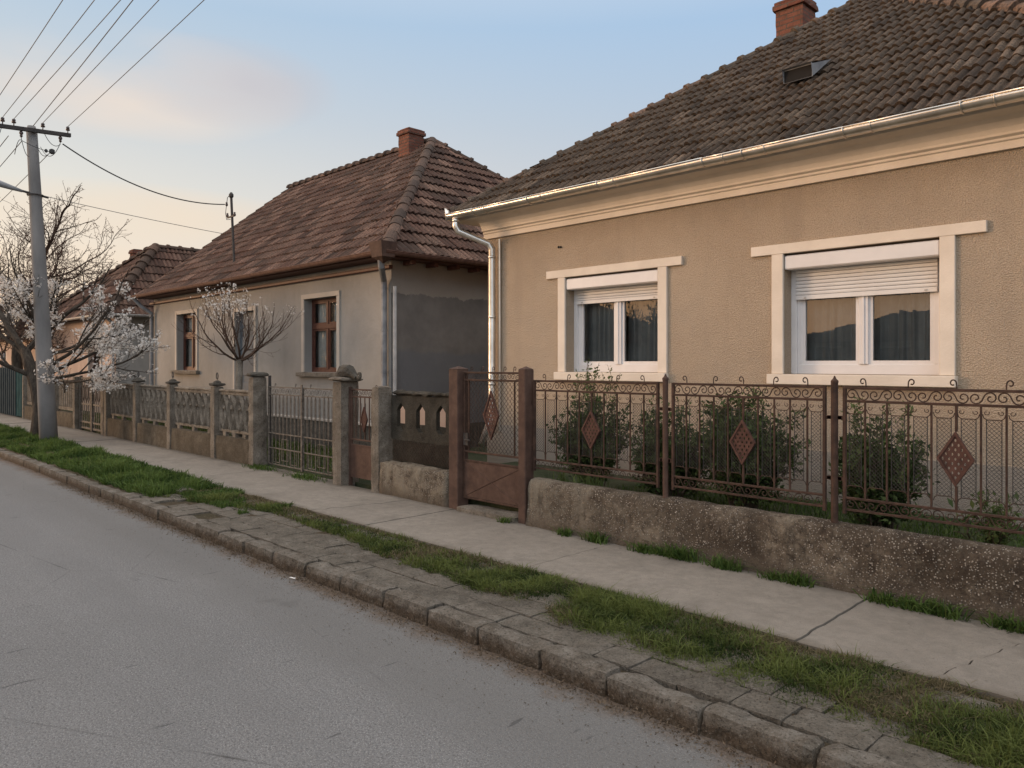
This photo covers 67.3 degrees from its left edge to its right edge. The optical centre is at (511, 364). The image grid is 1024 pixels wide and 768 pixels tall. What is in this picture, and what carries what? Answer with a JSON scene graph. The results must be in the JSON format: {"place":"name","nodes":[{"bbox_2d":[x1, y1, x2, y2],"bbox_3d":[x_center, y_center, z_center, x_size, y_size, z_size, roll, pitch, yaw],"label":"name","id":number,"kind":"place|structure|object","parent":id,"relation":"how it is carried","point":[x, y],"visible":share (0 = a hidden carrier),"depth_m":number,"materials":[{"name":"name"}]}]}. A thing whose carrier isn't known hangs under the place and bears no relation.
{"place":"outdoors","nodes":[
{"label":"outdoors","id":0,"kind":"place"},
{"bbox_2d":[0,330,35,368],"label":"house","id":1,"kind":"structure","parent":0,"point":[7,355],"depth_m":35.99,"materials":[{"name":"beige paint"}]},
{"bbox_2d":[27,243,199,412],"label":"house","id":2,"kind":"structure","parent":0,"point":[148,265],"depth_m":24.66,"materials":[{"name":"brown paint"}]},
{"bbox_2d":[87,334,101,376],"bbox_3d":[-13.117,-0.275,24.346,0.210,1.350,1.400,0,0,-44],"label":"window","id":3,"kind":"structure","parent":2,"relation":"in","point":[88,359],"depth_m":24.73,"materials":[{"name":"brown paint"}]},
{"bbox_2d":[11,405,486,488],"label":"garden ground","id":4,"kind":"structure","parent":0,"point":[363,483],"depth_m":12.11,"materials":[{"name":"green plant"}]},
{"bbox_2d":[0,183,132,368],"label":"bare tree","id":5,"kind":"object","parent":4,"relation":"on","point":[16,359],"visible":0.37,"depth_m":29.47,"materials":[{"name":"brown plant"}]},
{"bbox_2d":[172,282,304,436],"bbox_3d":[-4.983,0.014,14.114,2.296,3.073,1.906,0,0,-44],"label":"fruit tree","id":6,"kind":"object","parent":4,"relation":"on","point":[240,359],"visible":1,"depth_m":14.15,"materials":[{"name":"brown plant"}]},
{"bbox_2d":[246,372,268,465],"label":"gate pillar","id":7,"kind":"structure","parent":4,"relation":"on","point":[257,422],"depth_m":11.56,"materials":[{"name":"grey concrete"}]},
{"bbox_2d":[268,375,332,475],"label":"driveway gate","id":8,"kind":"structure","parent":7,"relation":"attached to","point":[270,416],"depth_m":10.94,"materials":[{"name":"metal"}]},
{"bbox_2d":[268,467,332,481],"bbox_3d":[-2.914,1.593,10.858,0.256,0.128,2.230,0,0,-44],"label":"threshold","id":9,"kind":"object","parent":4,"relation":"on","point":[288,471],"visible":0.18,"depth_m":10.97,"materials":[{"name":"grey concrete"}]},
{"bbox_2d":[130,127,504,447],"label":"house","id":10,"kind":"structure","parent":4,"relation":"on","point":[375,267],"depth_m":14.98,"materials":[{"name":"grey paint"}]},
{"bbox_2d":[49,197,222,233],"bbox_3d":[-12.494,-4.435,15.363,0.014,1.345,16.022,0,0,31],"label":"service cable","id":11,"kind":"object","parent":10,"relation":"attached to","point":[132,215],"visible":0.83,"depth_m":19.84,"materials":[{"name":"grey metal"}]},
{"bbox_2d":[171,309,199,373],"bbox_3d":[-7.975,-0.549,19.108,0.405,1.582,1.597,0,0,-44],"label":"window","id":12,"kind":"structure","parent":10,"relation":"in","point":[192,346],"depth_m":19.34,"materials":[{"name":"brown paint"}]},
{"bbox_2d":[240,311,253,399],"bbox_3d":[-5.708,0.125,16.807,0.075,2.549,0.940,0,0,-44],"label":"door","id":13,"kind":"structure","parent":10,"relation":"in","point":[247,367],"depth_m":16.87,"materials":[{"name":"brown paint"}]},
{"bbox_2d":[295,290,339,376],"bbox_3d":[-3.522,-0.549,14.527,0.406,1.582,1.580,0,0,-44],"label":"window","id":14,"kind":"structure","parent":10,"relation":"in","point":[328,325],"depth_m":14.65,"materials":[{"name":"brown paint"}]},
{"bbox_2d":[328,365,362,485],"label":"gate pillar","id":15,"kind":"structure","parent":4,"relation":"on","point":[347,376],"depth_m":9.78,"materials":[{"name":"grey concrete"}]},
{"bbox_2d":[348,384,376,485],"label":"gate","id":16,"kind":"structure","parent":15,"relation":"attached to","point":[359,457],"depth_m":9.67,"materials":[{"name":"metal"}]},
{"bbox_2d":[392,406,448,469],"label":"yard wall","id":17,"kind":"structure","parent":4,"relation":"on","point":[442,421],"depth_m":10.23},
{"bbox_2d":[0,458,782,767],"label":"road","id":18,"kind":"structure","parent":0,"point":[123,644],"depth_m":4.05,"materials":[{"name":"grey asphalt"}]},
{"bbox_2d":[38,484,762,766],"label":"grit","id":19,"kind":"object","parent":18,"relation":"on","point":[411,635],"visible":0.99,"depth_m":4.30,"materials":[{"name":"gravel"}]},
{"bbox_2d":[55,482,775,767],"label":"leaf litter","id":20,"kind":"object","parent":18,"relation":"on","point":[437,638],"visible":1,"depth_m":4.79,"materials":[{"name":"brown plant"}]},
{"bbox_2d":[0,0,847,335],"label":"sky","id":21,"kind":"structure","parent":0,"point":[250,100],"materials":[{"name":"blue"}]},
{"bbox_2d":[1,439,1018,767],"bbox_3d":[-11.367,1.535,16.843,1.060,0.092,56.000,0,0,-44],"label":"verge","id":22,"kind":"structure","parent":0,"point":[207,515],"depth_m":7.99,"materials":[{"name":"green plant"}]},
{"bbox_2d":[0,117,70,439],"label":"utility pole","id":23,"kind":"object","parent":22,"relation":"on","point":[47,413],"visible":0.98,"depth_m":14.85,"materials":[{"name":"concrete"}]},
{"bbox_2d":[0,181,48,198],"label":"street lamp","id":24,"kind":"object","parent":23,"relation":"attached to","point":[7,186],"visible":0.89,"depth_m":14.60,"materials":[{"name":"metal"}]},
{"bbox_2d":[0,153,49,201],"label":"power line","id":25,"kind":"object","parent":23,"relation":"attached to","point":[22,180],"visible":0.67,"depth_m":16.74,"materials":[{"name":"grey metal"}]},
{"bbox_2d":[0,0,62,94],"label":"power line","id":26,"kind":"object","parent":23,"relation":"attached to","point":[32,46],"visible":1,"depth_m":11.76,"materials":[{"name":"grey metal"}]},
{"bbox_2d":[3,0,94,116],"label":"power line","id":27,"kind":"object","parent":23,"relation":"attached to","point":[51,55],"visible":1,"depth_m":11.89,"materials":[{"name":"grey metal"}]},
{"bbox_2d":[14,0,120,118],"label":"power line","id":28,"kind":"object","parent":23,"relation":"attached to","point":[71,55],"visible":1,"depth_m":11.76,"materials":[{"name":"grey metal"}]},
{"bbox_2d":[33,0,132,125],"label":"power line","id":29,"kind":"object","parent":23,"relation":"attached to","point":[86,58],"visible":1,"depth_m":12.21,"materials":[{"name":"grey metal"}]},
{"bbox_2d":[43,0,158,122],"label":"power line","id":30,"kind":"object","parent":23,"relation":"attached to","point":[104,57],"visible":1,"depth_m":12.13,"materials":[{"name":"grey metal"}]},
{"bbox_2d":[69,0,203,125],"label":"power line","id":31,"kind":"object","parent":23,"relation":"attached to","point":[140,59],"visible":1,"depth_m":12.15,"materials":[{"name":"grey metal"}]},
{"bbox_2d":[62,144,224,204],"bbox_3d":[-7.743,-3.978,16.478,0.026,0.704,3.512,0,0,38],"label":"service cable","id":32,"kind":"object","parent":23,"relation":"attached to","point":[135,184],"visible":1,"depth_m":16.19,"materials":[{"name":"black rubber"}]},
{"bbox_2d":[0,422,225,497],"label":"grass","id":33,"kind":"structure","parent":22,"relation":"on","point":[95,463],"depth_m":11.05,"materials":[{"name":"green plant"}]},
{"bbox_2d":[169,492,1023,757],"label":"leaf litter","id":34,"kind":"object","parent":22,"relation":"on","point":[585,628],"visible":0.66,"depth_m":4.73,"materials":[{"name":"brown plant"}]},
{"bbox_2d":[0,413,1023,704],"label":"pavement","id":35,"kind":"structure","parent":0,"point":[978,655],"depth_m":5.41,"materials":[{"name":"concrete"}]},
{"bbox_2d":[240,462,278,471],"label":"weed tuft","id":36,"kind":"object","parent":35,"relation":"on","point":[259,467],"visible":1,"depth_m":11.25,"materials":[{"name":"green plant"}]},
{"bbox_2d":[282,470,326,482],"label":"weed tuft","id":37,"kind":"object","parent":35,"relation":"on","point":[304,476],"visible":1,"depth_m":10.31,"materials":[{"name":"green plant"}]},
{"bbox_2d":[449,366,467,509],"bbox_3d":[-0.568,0.825,8.192,0.155,1.610,0.150,0,0,-44],"label":"gate post","id":38,"kind":"object","parent":35,"relation":"on","point":[456,499],"visible":0.61,"depth_m":8.12,"materials":[{"name":"brown metal"}]},
{"bbox_2d":[463,366,517,507],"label":"garden gate","id":39,"kind":"structure","parent":38,"relation":"attached to","point":[491,482],"depth_m":7.82,"materials":[{"name":"metal"}]},
{"bbox_2d":[456,504,517,522],"bbox_3d":[-0.189,1.554,7.827,0.292,0.162,0.872,0,0,-44],"label":"gate step","id":40,"kind":"object","parent":35,"relation":"on","point":[484,511],"visible":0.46,"depth_m":7.77,"materials":[{"name":"grey concrete"}]},
{"bbox_2d":[493,516,516,523],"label":"weed tuft","id":41,"kind":"object","parent":35,"relation":"on","point":[503,520],"visible":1,"depth_m":7.45,"materials":[{"name":"green plant"}]},
{"bbox_2d":[518,366,533,523],"bbox_3d":[0.135,0.825,7.446,0.125,1.610,0.100,0,0,-44],"label":"gate post","id":42,"kind":"object","parent":35,"relation":"on","point":[525,425],"visible":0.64,"depth_m":7.40,"materials":[{"name":"brown metal"}]},
{"bbox_2d":[552,526,576,536],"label":"weed tuft","id":43,"kind":"object","parent":35,"relation":"on","point":[565,532],"visible":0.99,"depth_m":6.88,"materials":[{"name":"green plant"}]},
{"bbox_2d":[571,527,610,544],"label":"weed tuft","id":44,"kind":"object","parent":35,"relation":"on","point":[593,538],"visible":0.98,"depth_m":6.63,"materials":[{"name":"green plant"}]},
{"bbox_2d":[623,540,652,553],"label":"weed tuft","id":45,"kind":"object","parent":35,"relation":"on","point":[641,549],"visible":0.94,"depth_m":6.29,"materials":[{"name":"green plant"}]},
{"bbox_2d":[644,544,670,556],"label":"weed tuft","id":46,"kind":"object","parent":35,"relation":"on","point":[659,551],"visible":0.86,"depth_m":6.16,"materials":[{"name":"green plant"}]},
{"bbox_2d":[650,538,706,564],"bbox_3d":[1.269,1.461,6.036,0.658,0.158,0.574,0,0,-4],"label":"weed tuft","id":47,"kind":"object","parent":35,"relation":"on","point":[676,554],"visible":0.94,"depth_m":5.99,"materials":[{"name":"green plant"}]},
{"bbox_2d":[695,552,758,571],"bbox_3d":[1.641,1.472,5.782,0.769,0.136,0.584,0,0,-21],"label":"weed tuft","id":48,"kind":"object","parent":35,"relation":"on","point":[723,564],"visible":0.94,"depth_m":5.72,"materials":[{"name":"green plant"}]},
{"bbox_2d":[743,565,790,581],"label":"weed tuft","id":49,"kind":"object","parent":35,"relation":"on","point":[773,576],"visible":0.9,"depth_m":5.46,"materials":[{"name":"green plant"}]},
{"bbox_2d":[525,477,1023,627],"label":"garden wall","id":50,"kind":"structure","parent":35,"relation":"on","point":[982,578],"depth_m":5.39,"materials":[{"name":"concrete"}]},
{"bbox_2d":[532,374,1023,534],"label":"iron fence","id":51,"kind":"object","parent":50,"relation":"on","point":[834,477],"visible":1,"depth_m":5.47,"materials":[{"name":"metal"}]},
{"bbox_2d":[770,567,823,588],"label":"weed tuft","id":52,"kind":"object","parent":35,"relation":"on","point":[797,579],"visible":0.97,"depth_m":5.32,"materials":[{"name":"green plant"}]},
{"bbox_2d":[847,587,905,607],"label":"weed tuft","id":53,"kind":"object","parent":35,"relation":"on","point":[883,598],"visible":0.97,"depth_m":4.92,"materials":[{"name":"green plant"}]},
{"bbox_2d":[878,592,932,611],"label":"weed tuft","id":54,"kind":"object","parent":35,"relation":"on","point":[909,605],"visible":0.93,"depth_m":4.80,"materials":[{"name":"green plant"}]},
{"bbox_2d":[888,593,1020,625],"bbox_3d":[2.676,1.474,4.488,0.476,0.132,1.006,0,0,-35],"label":"weed tuft","id":55,"kind":"object","parent":35,"relation":"on","point":[940,610],"visible":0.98,"depth_m":4.66,"materials":[{"name":"green plant"}]},
{"bbox_2d":[964,611,1023,633],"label":"weed tuft","id":56,"kind":"object","parent":35,"relation":"on","point":[1003,624],"visible":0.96,"depth_m":4.45,"materials":[{"name":"green plant"}]},
{"bbox_2d":[1004,609,1023,633],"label":"weed tuft","id":57,"kind":"object","parent":35,"relation":"on","point":[1018,623],"visible":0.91,"depth_m":4.38,"materials":[{"name":"green plant"}]},
{"bbox_2d":[131,492,1023,767],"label":"stone paving","id":58,"kind":"structure","parent":0,"point":[814,719],"depth_m":4.14,"materials":[{"name":"grey stone"}]},
{"bbox_2d":[176,487,193,492],"bbox_3d":[-3.994,1.524,9.300,0.218,0.077,0.299,0,0,-44],"label":"loose slab","id":59,"kind":"object","parent":58,"relation":"on","point":[187,489],"depth_m":9.22,"materials":[{"name":"stone"}]},
{"bbox_2d":[179,486,292,514],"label":"grass","id":60,"kind":"structure","parent":58,"relation":"on","point":[234,504],"depth_m":8.61,"materials":[{"name":"green plant"}]},
{"bbox_2d":[134,479,1023,767],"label":"grass","id":61,"kind":"structure","parent":58,"relation":"on","point":[592,603],"depth_m":4.17,"materials":[{"name":"green plant"}]},
{"bbox_2d":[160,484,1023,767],"bbox_3d":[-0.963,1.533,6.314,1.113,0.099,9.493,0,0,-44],"label":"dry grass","id":62,"kind":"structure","parent":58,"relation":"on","point":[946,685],"depth_m":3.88,"materials":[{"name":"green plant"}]},
{"bbox_2d":[468,462,1023,547],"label":"garden lawn","id":63,"kind":"structure","parent":0,"point":[614,483],"depth_m":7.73,"materials":[{"name":"green plant"}]},
{"bbox_2d":[546,466,617,488],"bbox_3d":[0.690,1.170,7.570,0.664,0.379,1.148,0,0,-44],"label":"leafy clump","id":64,"kind":"object","parent":63,"relation":"on","point":[562,478],"visible":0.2,"depth_m":7.53,"materials":[{"name":"green plant"}]},
{"bbox_2d":[546,360,639,486],"bbox_3d":[0.842,0.665,8.126,0.999,1.459,0.887,0,0,20],"label":"garden bush","id":65,"kind":"object","parent":63,"relation":"on","point":[585,460],"visible":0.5,"depth_m":7.97,"materials":[{"name":"green plant"}]},
{"bbox_2d":[615,395,712,497],"bbox_3d":[1.513,0.835,7.456,0.852,1.118,1.138,0,0,-44],"label":"garden bush","id":66,"kind":"object","parent":63,"relation":"on","point":[692,472],"visible":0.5,"depth_m":7.32,"materials":[{"name":"green plant"}]},
{"bbox_2d":[444,0,1023,526],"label":"house","id":67,"kind":"structure","parent":63,"relation":"on","point":[822,200],"depth_m":7.97,"materials":[{"name":"beige paint"}]},
{"bbox_2d":[546,256,682,381],"bbox_3d":[1.324,-0.512,9.620,0.458,1.435,2.110,0,0,-44],"label":"window","id":68,"kind":"structure","parent":67,"relation":"in","point":[646,292],"depth_m":9.63,"materials":[{"name":"beige paint"}]},
{"bbox_2d":[751,220,987,387],"bbox_3d":[3.416,-0.512,7.468,0.460,1.435,2.183,0,0,-44],"label":"window","id":69,"kind":"structure","parent":67,"relation":"in","point":[886,314],"depth_m":7.44,"materials":[{"name":"beige paint"}]},
{"bbox_2d":[675,387,810,508],"bbox_3d":[2.045,0.785,6.863,1.103,1.217,1.170,0,0,-44],"label":"garden bush","id":70,"kind":"object","parent":63,"relation":"on","point":[748,502],"visible":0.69,"depth_m":6.66,"materials":[{"name":"green plant"}]},
{"bbox_2d":[827,397,939,529],"bbox_3d":[2.863,0.822,5.984,0.778,1.144,0.789,0,0,12],"label":"garden bush","id":71,"kind":"object","parent":63,"relation":"on","point":[874,519],"visible":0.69,"depth_m":5.81,"materials":[{"name":"green plant"}]},
{"bbox_2d":[945,487,1022,545],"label":"sapling","id":72,"kind":"object","parent":63,"relation":"on","point":[996,537],"visible":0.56,"depth_m":5.15,"materials":[{"name":"green plant"}]},
{"label":"ground","id":73,"kind":"structure","parent":0,"visible":0},
{"bbox_2d":[22,375,72,427],"bbox_3d":[-12.149,0.983,20.159,0.190,1.349,4.897,0,0,-44],"label":"concrete fence","id":74,"kind":"object","parent":73,"relation":"on","point":[64,401],"visible":0.33,"depth_m":19.26,"materials":[{"name":"beige concrete"}]},
{"bbox_2d":[72,376,81,429],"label":"gate pillar","id":75,"kind":"structure","parent":73,"relation":"on","point":[75,409],"depth_m":18.26,"materials":[{"name":"beige concrete"}]},
{"bbox_2d":[79,376,103,431],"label":"gate","id":76,"kind":"structure","parent":75,"relation":"attached to","point":[91,398],"depth_m":17.86,"materials":[{"name":"metal"}]},
{"bbox_2d":[0,245,169,434],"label":"blossom tree","id":77,"kind":"object","parent":73,"relation":"on","point":[88,340],"visible":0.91,"depth_m":15.80,"materials":[{"name":"white plant"}]},
{"bbox_2d":[100,378,103,434],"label":"gate pillar","id":78,"kind":"structure","parent":73,"relation":"on","point":[102,412],"depth_m":16.73,"materials":[{"name":"beige concrete"}]},
{"bbox_2d":[104,371,249,464],"bbox_3d":[-6.337,0.895,14.168,0.235,1.525,6.956,0,0,-44],"label":"concrete fence","id":79,"kind":"object","parent":73,"relation":"on","point":[218,413],"visible":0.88,"depth_m":13.62,"materials":[{"name":"concrete"}]},
{"bbox_2d":[371,386,392,492],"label":"gate pillar","id":80,"kind":"structure","parent":73,"relation":"on","point":[381,444],"depth_m":9.18,"materials":[{"name":"grey concrete"}]},
{"bbox_2d":[379,460,448,506],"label":"wall","id":81,"kind":"structure","parent":73,"relation":"on","point":[418,482],"depth_m":8.60,"materials":[{"name":"concrete"}]},
{"bbox_2d":[391,389,448,466],"bbox_3d":[-0.978,0.733,8.796,0.143,0.873,1.296,0,0,-44],"label":"pierced fence","id":82,"kind":"object","parent":81,"relation":"on","point":[412,403],"visible":0.73,"depth_m":8.85,"materials":[{"name":"concrete"}]},
{"bbox_2d":[0,448,909,767],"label":"kerb","id":83,"kind":"structure","parent":73,"relation":"on","point":[746,732],"depth_m":4.16,"materials":[{"name":"stone"}]},
{"label":"pavement bed","id":84,"kind":"structure","parent":0,"visible":0},
{"bbox_2d":[0,367,15,415],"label":"metal fence","id":85,"kind":"object","parent":84,"relation":"on","point":[7,391],"visible":0.82,"depth_m":23.60,"materials":[{"name":"teal metal"}]},
{"bbox_2d":[16,369,23,416],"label":"metal gate","id":86,"kind":"structure","parent":85,"relation":"attached to","point":[18,394],"depth_m":22.52,"materials":[{"name":"metal"}]}
]}

